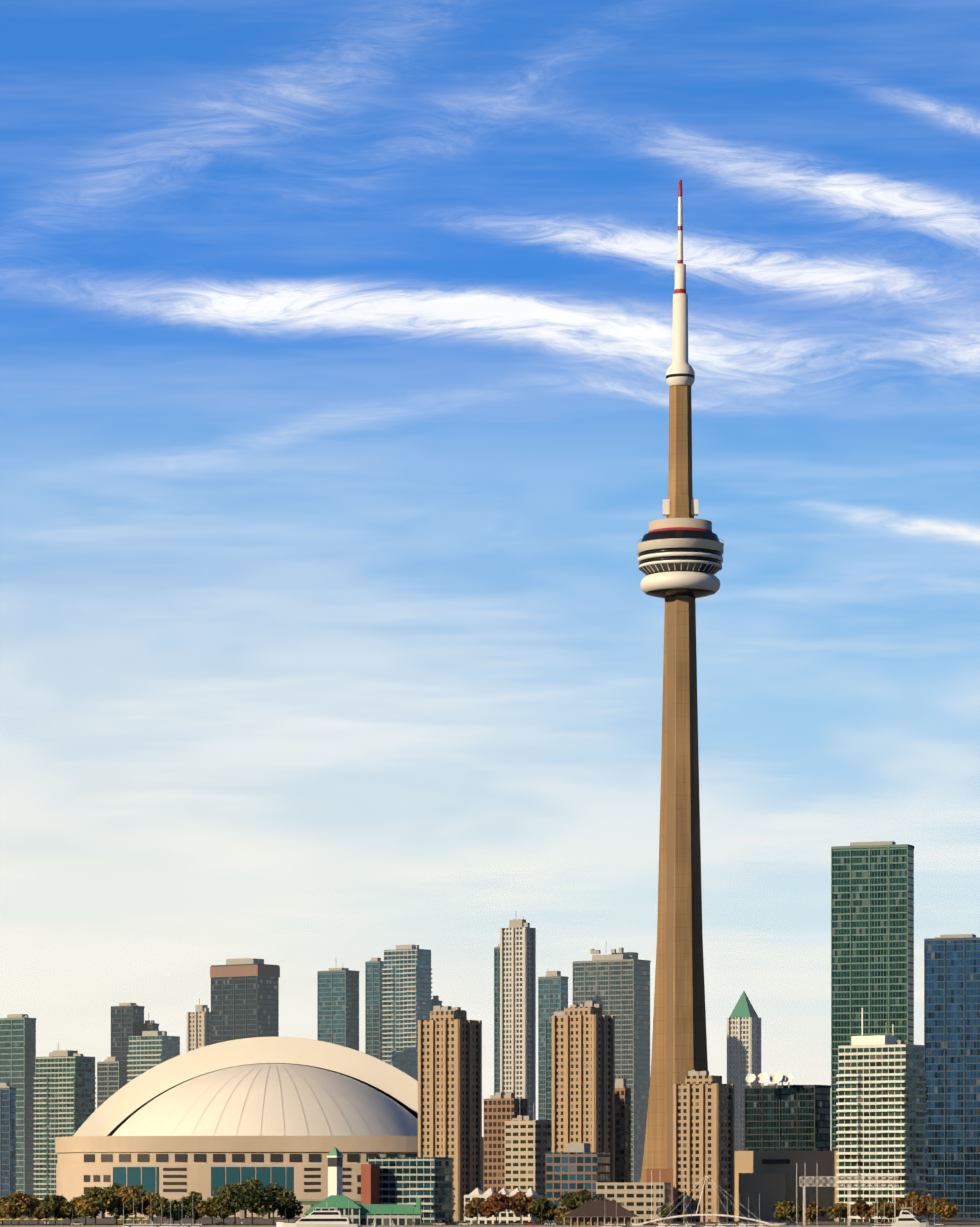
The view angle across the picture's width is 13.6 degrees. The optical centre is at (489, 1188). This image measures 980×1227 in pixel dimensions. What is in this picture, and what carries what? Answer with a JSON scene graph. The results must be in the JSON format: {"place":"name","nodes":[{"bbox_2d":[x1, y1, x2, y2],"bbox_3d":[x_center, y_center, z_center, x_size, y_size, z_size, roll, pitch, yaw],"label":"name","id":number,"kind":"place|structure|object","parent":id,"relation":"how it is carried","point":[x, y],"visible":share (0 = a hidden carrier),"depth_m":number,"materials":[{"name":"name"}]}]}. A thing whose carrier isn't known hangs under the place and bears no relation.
{"place":"outdoors","nodes":[
{"label":"outdoors","id":0,"kind":"place"},
{"bbox_2d":[327,1147,343,1196],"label":"lookout tower","id":1,"kind":"structure","parent":0,"point":[335,1156],"depth_m":1625.68,"materials":[{"name":"white paint"}]},
{"bbox_2d":[304,1195,422,1224],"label":"marina building","id":2,"kind":"structure","parent":0,"point":[377,1214],"depth_m":1579.93,"materials":[{"name":"green metal"}]},
{"bbox_2d":[0,295,979,1198],"bbox_3d":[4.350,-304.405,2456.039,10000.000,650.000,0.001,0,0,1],"label":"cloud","id":3,"kind":"structure","parent":0,"point":[444,779],"depth_m":2456.93,"materials":[{"name":"white"}]},
{"bbox_2d":[0,1215,979,1225],"bbox_3d":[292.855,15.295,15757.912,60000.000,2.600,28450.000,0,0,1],"label":"ground","id":4,"kind":"structure","parent":0,"point":[932,1221],"depth_m":1703.31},
{"bbox_2d":[0,1083,15,1198],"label":"building","id":5,"kind":"structure","parent":4,"relation":"on","point":[7,1139],"depth_m":2288.37,"materials":[{"name":"blue glass"}]},
{"bbox_2d":[0,1014,35,1197],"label":"building","id":6,"kind":"structure","parent":4,"relation":"on","point":[20,1051],"depth_m":2485.94,"materials":[{"name":"teal glass"}]},
{"bbox_2d":[34,1050,95,1205],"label":"building","id":7,"kind":"structure","parent":4,"relation":"on","point":[65,1092],"depth_m":2435.19,"materials":[{"name":"green"}]},
{"bbox_2d":[97,1057,128,1107],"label":"building","id":8,"kind":"structure","parent":4,"relation":"on","point":[112,1084],"depth_m":2506.90,"materials":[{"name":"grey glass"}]},
{"bbox_2d":[111,1003,144,1061],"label":"building","id":9,"kind":"structure","parent":4,"relation":"on","point":[122,1019],"depth_m":2786.40,"materials":[{"name":"grey"}]},
{"bbox_2d":[143,1020,158,1030],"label":"building","id":10,"kind":"structure","parent":4,"relation":"on","point":[147,1026],"depth_m":2788.31,"materials":[{"name":"grey"}]},
{"bbox_2d":[127,1031,179,1081],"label":"building","id":11,"kind":"structure","parent":4,"relation":"on","point":[151,1043],"depth_m":2484.18,"materials":[{"name":"green glass"}]},
{"bbox_2d":[187,999,210,1051],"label":"building","id":12,"kind":"structure","parent":4,"relation":"on","point":[196,1028],"depth_m":2685.30,"materials":[{"name":"grey concrete"}]},
{"bbox_2d":[97,1199,360,1218],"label":"elevated expressway","id":13,"kind":"structure","parent":4,"relation":"on","point":[243,1213],"depth_m":1927.89,"materials":[{"name":"grey"}]},
{"bbox_2d":[210,958,279,1044],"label":"building","id":14,"kind":"structure","parent":4,"relation":"on","point":[223,1010],"depth_m":2580.46,"materials":[{"name":"grey"}]},
{"bbox_2d":[55,1037,483,1216],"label":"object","id":15,"kind":"structure","parent":4,"relation":"on","point":[289,1113],"depth_m":2063.52,"materials":[{"name":"concrete"}]},
{"bbox_2d":[317,968,359,1050],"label":"building","id":16,"kind":"structure","parent":4,"relation":"on","point":[328,983],"depth_m":2682.07,"materials":[{"name":"teal glass"}]},
{"bbox_2d":[361,1164,379,1203],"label":"building section","id":17,"kind":"object","parent":4,"relation":"on","point":[370,1183],"visible":0.64,"depth_m":1673.91,"materials":[{"name":"brown brick"}]},
{"bbox_2d":[365,958,383,1059],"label":"building","id":18,"kind":"structure","parent":4,"relation":"on","point":[374,994],"depth_m":2734.42,"materials":[{"name":"teal glass"}]},
{"bbox_2d":[382,945,431,1080],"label":"building","id":19,"kind":"structure","parent":4,"relation":"on","point":[414,959],"depth_m":2680.24,"materials":[{"name":"teal"}]},
{"bbox_2d":[368,1157,454,1222],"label":"office building","id":20,"kind":"structure","parent":4,"relation":"on","point":[428,1181],"depth_m":1678.25,"materials":[{"name":"teal"}]},
{"bbox_2d":[431,996,441,1010],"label":"building","id":21,"kind":"structure","parent":4,"relation":"on","point":[435,1002],"depth_m":2705.70,"materials":[{"name":"grey"}]},
{"bbox_2d":[418,1005,481,1220],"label":"building","id":22,"kind":"structure","parent":4,"relation":"on","point":[449,1081],"depth_m":1780.13,"materials":[{"name":"brown concrete"}]},
{"bbox_2d":[464,1197,495,1224],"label":"tree","id":23,"kind":"object","parent":4,"relation":"on","point":[472,1205],"visible":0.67,"depth_m":1593.47,"materials":[{"name":"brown plant"}]},
{"bbox_2d":[478,1191,514,1224],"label":"tree","id":24,"kind":"object","parent":4,"relation":"on","point":[501,1202],"visible":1,"depth_m":1581.67,"materials":[{"name":"brown plant"}]},
{"bbox_2d":[494,944,499,1094],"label":"building","id":25,"kind":"structure","parent":4,"relation":"on","point":[496,1019],"depth_m":2434.49,"materials":[{"name":"grey"}]},
{"bbox_2d":[464,1187,542,1223],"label":"pavilion","id":26,"kind":"structure","parent":4,"relation":"on","point":[509,1217],"depth_m":1638.88,"materials":[{"name":"grey"}]},
{"bbox_2d":[484,1092,527,1192],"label":"building","id":27,"kind":"structure","parent":4,"relation":"on","point":[499,1109],"depth_m":1882.26,"materials":[{"name":"brown"}]},
{"bbox_2d":[500,919,535,1119],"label":"building","id":28,"kind":"structure","parent":4,"relation":"on","point":[518,1008],"depth_m":2381.65,"materials":[{"name":"grey concrete"}]},
{"bbox_2d":[509,1192,535,1222],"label":"tree","id":29,"kind":"object","parent":4,"relation":"on","point":[522,1201],"visible":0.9,"depth_m":1617.75,"materials":[{"name":"brown plant"}]},
{"bbox_2d":[505,1103,551,1196],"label":"building","id":30,"kind":"structure","parent":4,"relation":"on","point":[528,1142],"depth_m":1831.71,"materials":[{"name":"concrete"}]},
{"bbox_2d":[526,1197,556,1224],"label":"tree","id":31,"kind":"object","parent":4,"relation":"on","point":[543,1203],"visible":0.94,"depth_m":1604.77,"materials":[{"name":"green plant"}]},
{"bbox_2d":[535,1216,554,1222],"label":"tree","id":32,"kind":"object","parent":4,"relation":"on","point":[549,1218],"visible":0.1,"depth_m":1617.14,"materials":[{"name":"green plant"}]},
{"bbox_2d":[538,971,568,1119],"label":"building","id":33,"kind":"structure","parent":4,"relation":"on","point":[557,1004],"depth_m":2584.03,"materials":[{"name":"teal glass"}]},
{"bbox_2d":[545,1011,563,1119],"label":"building","id":34,"kind":"structure","parent":4,"relation":"on","point":[548,1068],"depth_m":2284.43,"materials":[{"name":"grey"}]},
{"bbox_2d":[549,1208,566,1224],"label":"tree","id":35,"kind":"object","parent":4,"relation":"on","point":[556,1213],"visible":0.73,"depth_m":1602.52,"materials":[{"name":"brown plant"}]},
{"bbox_2d":[560,1210,572,1221],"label":"tree","id":36,"kind":"object","parent":4,"relation":"on","point":[567,1219],"visible":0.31,"depth_m":1590.00,"materials":[{"name":"brown plant"}]},
{"bbox_2d":[546,1143,609,1222],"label":"blue office","id":37,"kind":"structure","parent":4,"relation":"on","point":[574,1167],"depth_m":1698.82,"materials":[{"name":"grey"}]},
{"bbox_2d":[558,1188,605,1212],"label":"tree","id":38,"kind":"object","parent":4,"relation":"on","point":[571,1201],"visible":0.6,"depth_m":1590.01,"materials":[{"name":"green plant"}]},
{"bbox_2d":[552,1001,614,1181],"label":"building","id":39,"kind":"structure","parent":4,"relation":"on","point":[583,1073],"depth_m":1779.95,"materials":[{"name":"brown concrete"}]},
{"bbox_2d":[563,1201,638,1225],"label":"harbour pavilion","id":40,"kind":"structure","parent":4,"relation":"on","point":[597,1212],"depth_m":1558.03,"materials":[{"name":"brown"}]},
{"bbox_2d":[594,1197,620,1204],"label":"tree","id":41,"kind":"object","parent":4,"relation":"on","point":[603,1199],"visible":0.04,"depth_m":1578.62,"materials":[{"name":"green plant"}]},
{"bbox_2d":[573,948,650,1181],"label":"building","id":42,"kind":"structure","parent":4,"relation":"on","point":[631,1020],"depth_m":2471.43,"materials":[{"name":"grey glass"}]},
{"bbox_2d":[615,1079,630,1181],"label":"building","id":43,"kind":"structure","parent":4,"relation":"on","point":[622,1133],"depth_m":1832.27,"materials":[{"name":"brown concrete"}]},
{"bbox_2d":[596,1182,670,1223],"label":"parking podium","id":44,"kind":"object","parent":4,"relation":"on","point":[634,1197],"visible":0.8,"depth_m":1655.63,"materials":[{"name":"concrete"}]},
{"bbox_2d":[646,1169,672,1205],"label":"tower podium","id":45,"kind":"object","parent":4,"relation":"on","point":[662,1175],"depth_m":2089.15,"materials":[{"name":"brown concrete"}]},
{"bbox_2d":[657,1204,675,1221],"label":"tree","id":46,"kind":"object","parent":4,"relation":"on","point":[669,1211],"visible":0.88,"depth_m":1608.25,"materials":[{"name":"green plant"}]},
{"bbox_2d":[637,180,723,1181],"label":"observation tower","id":47,"kind":"structure","parent":4,"relation":"on","point":[680,550],"depth_m":2178.93,"materials":[{"name":"concrete"}]},
{"bbox_2d":[673,1070,734,1221],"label":"building","id":48,"kind":"structure","parent":4,"relation":"on","point":[703,1124],"depth_m":1729.53,"materials":[{"name":"brown concrete"}]},
{"bbox_2d":[632,1176,778,1225],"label":"footbridge","id":49,"kind":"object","parent":4,"relation":"on","point":[641,1224],"visible":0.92,"depth_m":1544.74,"materials":[{"name":"white paint"}]},
{"bbox_2d":[727,991,760,1150],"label":"building","id":50,"kind":"structure","parent":4,"relation":"on","point":[742,1030],"depth_m":2478.95,"materials":[{"name":"grey concrete"}]},
{"bbox_2d":[651,1163,898,1225],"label":"gantry","id":51,"kind":"object","parent":4,"relation":"on","point":[848,1185],"visible":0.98,"depth_m":1563.15,"materials":[{"name":"metal"}]},
{"bbox_2d":[774,1210,788,1220],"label":"tree","id":52,"kind":"object","parent":4,"relation":"on","point":[783,1217],"visible":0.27,"depth_m":1594.78,"materials":[{"name":"green plant"}]},
{"bbox_2d":[735,1151,837,1220],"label":"building","id":53,"kind":"structure","parent":4,"relation":"on","point":[769,1177],"depth_m":1761.51,"materials":[{"name":"grey"}]},
{"bbox_2d":[744,1082,830,1150],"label":"building","id":54,"kind":"structure","parent":4,"relation":"on","point":[790,1118],"depth_m":1975.26,"materials":[{"name":"green glass"}]},
{"bbox_2d":[745,1072,792,1087],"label":"satellite dishes","id":55,"kind":"object","parent":54,"relation":"on","point":[775,1077],"visible":1,"depth_m":1966.69,"materials":[{"name":"white paint"}]},
{"bbox_2d":[773,1199,802,1222],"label":"tree","id":56,"kind":"object","parent":4,"relation":"on","point":[786,1208],"visible":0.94,"depth_m":1574.10,"materials":[{"name":"green plant"}]},
{"bbox_2d":[802,1202,826,1223],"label":"tree","id":57,"kind":"object","parent":4,"relation":"on","point":[814,1211],"visible":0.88,"depth_m":1611.05,"materials":[{"name":"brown plant"}]},
{"bbox_2d":[826,1202,851,1224],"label":"tree","id":58,"kind":"object","parent":4,"relation":"on","point":[835,1211],"visible":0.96,"depth_m":1598.07,"materials":[{"name":"plant"}]},
{"bbox_2d":[847,1199,875,1224],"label":"tree","id":59,"kind":"object","parent":4,"relation":"on","point":[860,1208],"visible":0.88,"depth_m":1583.73,"materials":[{"name":"brown plant"}]},
{"bbox_2d":[831,841,913,1150],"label":"building","id":60,"kind":"structure","parent":4,"relation":"on","point":[872,929],"depth_m":2076.37,"materials":[{"name":"green glass"}]},
{"bbox_2d":[836,1008,926,1221],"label":"building","id":61,"kind":"structure","parent":4,"relation":"on","point":[881,1104],"depth_m":1725.11,"materials":[{"name":"grey concrete"}]},
{"bbox_2d":[867,1200,899,1221],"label":"tree","id":62,"kind":"object","parent":4,"relation":"on","point":[879,1209],"visible":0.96,"depth_m":1571.79,"materials":[{"name":"brown plant"}]},
{"bbox_2d":[886,1197,907,1218],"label":"tree","id":63,"kind":"object","parent":4,"relation":"on","point":[897,1203],"visible":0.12,"depth_m":1610.27,"materials":[{"name":"brown plant"}]},
{"bbox_2d":[895,1191,921,1217],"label":"tree","id":64,"kind":"object","parent":4,"relation":"on","point":[907,1202],"visible":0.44,"depth_m":1595.57,"materials":[{"name":"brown plant"}]},
{"bbox_2d":[913,1194,936,1220],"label":"tree","id":65,"kind":"object","parent":4,"relation":"on","point":[919,1206],"visible":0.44,"depth_m":1583.09,"materials":[{"name":"brown plant"}]},
{"bbox_2d":[925,1198,957,1223],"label":"tree","id":66,"kind":"object","parent":4,"relation":"on","point":[944,1208],"visible":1,"depth_m":1568.87,"materials":[{"name":"yellow plant"}]},
{"bbox_2d":[924,934,979,1217],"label":"building","id":67,"kind":"structure","parent":4,"relation":"on","point":[952,1031],"depth_m":1974.65,"materials":[{"name":"blue glass"}]},
{"bbox_2d":[0,1224,979,1226],"bbox_3d":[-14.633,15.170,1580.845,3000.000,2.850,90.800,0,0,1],"label":"shoreline ground","id":68,"kind":"structure","parent":0,"point":[121,1225],"depth_m":1536.97,"materials":[{"name":"grey plant"}]},
{"bbox_2d":[0,1197,30,1218],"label":"tree","id":69,"kind":"object","parent":68,"relation":"on","point":[13,1205],"visible":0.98,"depth_m":1575.27,"materials":[{"name":"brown plant"}]},
{"bbox_2d":[0,1191,39,1224],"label":"tree","id":70,"kind":"object","parent":68,"relation":"on","point":[21,1197],"visible":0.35,"depth_m":1584.49,"materials":[{"name":"brown plant"}]},
{"bbox_2d":[28,1199,42,1223],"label":"tree","id":71,"kind":"object","parent":68,"relation":"on","point":[30,1215],"visible":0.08,"depth_m":1621.81,"materials":[{"name":"green plant"}]},
{"bbox_2d":[31,1197,60,1223],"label":"tree","id":72,"kind":"object","parent":68,"relation":"on","point":[37,1213],"visible":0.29,"depth_m":1612.62,"materials":[{"name":"brown plant"}]},
{"bbox_2d":[39,1194,70,1223],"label":"tree","id":73,"kind":"object","parent":68,"relation":"on","point":[54,1203],"visible":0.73,"depth_m":1607.46,"materials":[{"name":"green plant"}]},
{"bbox_2d":[57,1202,80,1224],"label":"tree","id":74,"kind":"object","parent":68,"relation":"on","point":[65,1211],"visible":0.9,"depth_m":1593.83,"materials":[{"name":"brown plant"}]},
{"bbox_2d":[70,1195,100,1224],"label":"tree","id":75,"kind":"object","parent":68,"relation":"on","point":[76,1199],"visible":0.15,"depth_m":1601.30,"materials":[{"name":"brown plant"}]},
{"bbox_2d":[75,1186,119,1224],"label":"tree","id":76,"kind":"object","parent":68,"relation":"on","point":[96,1199],"visible":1,"depth_m":1581.60,"materials":[{"name":"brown plant"}]},
{"bbox_2d":[101,1183,126,1223],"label":"tree","id":77,"kind":"object","parent":68,"relation":"on","point":[109,1189],"visible":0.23,"depth_m":1618.87,"materials":[{"name":"green plant"}]},
{"bbox_2d":[107,1192,143,1223],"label":"tree","id":78,"kind":"object","parent":68,"relation":"on","point":[127,1199],"visible":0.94,"depth_m":1585.15,"materials":[{"name":"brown plant"}]},
{"bbox_2d":[112,1184,149,1223],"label":"tree","id":79,"kind":"object","parent":68,"relation":"on","point":[139,1191],"visible":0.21,"depth_m":1602.69,"materials":[{"name":"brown plant"}]},
{"bbox_2d":[137,1191,166,1223],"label":"tree","id":80,"kind":"object","parent":68,"relation":"on","point":[151,1200],"visible":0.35,"depth_m":1591.71,"materials":[{"name":"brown plant"}]},
{"bbox_2d":[146,1196,180,1223],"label":"tree","id":81,"kind":"object","parent":68,"relation":"on","point":[163,1208],"visible":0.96,"depth_m":1572.53,"materials":[{"name":"green plant"}]},
{"bbox_2d":[163,1200,185,1223],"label":"tree","id":82,"kind":"object","parent":68,"relation":"on","point":[182,1212],"visible":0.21,"depth_m":1579.84,"materials":[{"name":"green plant"}]},
{"bbox_2d":[179,1191,206,1223],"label":"tree","id":83,"kind":"object","parent":68,"relation":"on","point":[189,1202],"visible":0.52,"depth_m":1613.88,"materials":[{"name":"green plant"}]},
{"bbox_2d":[194,1197,224,1224],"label":"tree","id":84,"kind":"object","parent":68,"relation":"on","point":[207,1210],"visible":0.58,"depth_m":1602.78,"materials":[{"name":"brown plant"}]},
{"bbox_2d":[207,1196,233,1221],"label":"tree","id":85,"kind":"object","parent":68,"relation":"on","point":[226,1216],"visible":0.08,"depth_m":1610.99,"materials":[{"name":"green plant"}]},
{"bbox_2d":[211,1183,253,1224],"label":"tree","id":86,"kind":"object","parent":68,"relation":"on","point":[228,1209],"visible":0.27,"depth_m":1589.54,"materials":[{"name":"green plant"}]},
{"bbox_2d":[218,1177,274,1224],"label":"tree","id":87,"kind":"object","parent":68,"relation":"on","point":[256,1201],"visible":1,"depth_m":1575.41,"materials":[{"name":"green plant"}]},
{"bbox_2d":[254,1183,295,1223],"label":"tree","id":88,"kind":"object","parent":68,"relation":"on","point":[276,1191],"visible":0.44,"depth_m":1612.01,"materials":[{"name":"green plant"}]},
{"bbox_2d":[272,1197,302,1222],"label":"tree","id":89,"kind":"object","parent":68,"relation":"on","point":[291,1206],"visible":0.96,"depth_m":1599.40,"materials":[{"name":"green plant"}]},
{"bbox_2d":[8,1208,841,1225],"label":"promenade lamp posts","id":90,"kind":"object","parent":68,"relation":"on","point":[434,1208],"visible":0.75,"depth_m":1541.95,"materials":[{"name":"grey"}]},
{"bbox_2d":[0,0,979,1149],"label":"sky","id":91,"kind":"structure","parent":0,"point":[526,160],"materials":[{"name":"blue"}]},
{"label":"lake water","id":92,"kind":"structure","parent":0,"visible":0},
{"bbox_2d":[122,1202,132,1226],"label":"sailboat","id":93,"kind":"object","parent":92,"relation":"on","point":[123,1218],"visible":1,"depth_m":1536.84,"materials":[{"name":"white paint"}]},
{"bbox_2d":[131,1200,141,1226],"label":"sailboat","id":94,"kind":"object","parent":92,"relation":"on","point":[133,1217],"visible":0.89,"depth_m":1534.75,"materials":[{"name":"white paint"}]},
{"bbox_2d":[140,1197,151,1226],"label":"sailboat","id":95,"kind":"object","parent":92,"relation":"on","point":[142,1216],"visible":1,"depth_m":1532.78,"materials":[{"name":"white paint"}]},
{"bbox_2d":[168,1200,179,1226],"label":"sailboat","id":96,"kind":"object","parent":92,"relation":"on","point":[170,1218],"visible":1,"depth_m":1532.45,"materials":[{"name":"white paint"}]},
{"bbox_2d":[276,1208,357,1226],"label":"yacht","id":97,"kind":"object","parent":92,"relation":"on","point":[315,1218],"visible":1,"depth_m":1484.87,"materials":[{"name":"white plastic"}]},
{"bbox_2d":[747,1197,757,1226],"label":"sailboat","id":98,"kind":"object","parent":92,"relation":"on","point":[748,1216],"visible":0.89,"depth_m":1531.76,"materials":[{"name":"white paint"}]},
{"bbox_2d":[757,1194,768,1226],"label":"sailboat","id":99,"kind":"object","parent":92,"relation":"on","point":[759,1215],"visible":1,"depth_m":1529.67,"materials":[{"name":"white paint"}]},
{"bbox_2d":[873,1202,883,1226],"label":"sailboat","id":100,"kind":"object","parent":92,"relation":"on","point":[874,1218],"visible":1,"depth_m":1530.74,"materials":[{"name":"white paint"}]},
{"bbox_2d":[882,1203,891,1226],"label":"sailboat","id":101,"kind":"object","parent":92,"relation":"on","point":[884,1219],"visible":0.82,"depth_m":1526.67,"materials":[{"name":"white paint"}]},
{"bbox_2d":[892,1210,928,1226],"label":"yacht","id":102,"kind":"object","parent":92,"relation":"on","point":[905,1218],"visible":1,"depth_m":1516.46,"materials":[{"name":"white plastic"}]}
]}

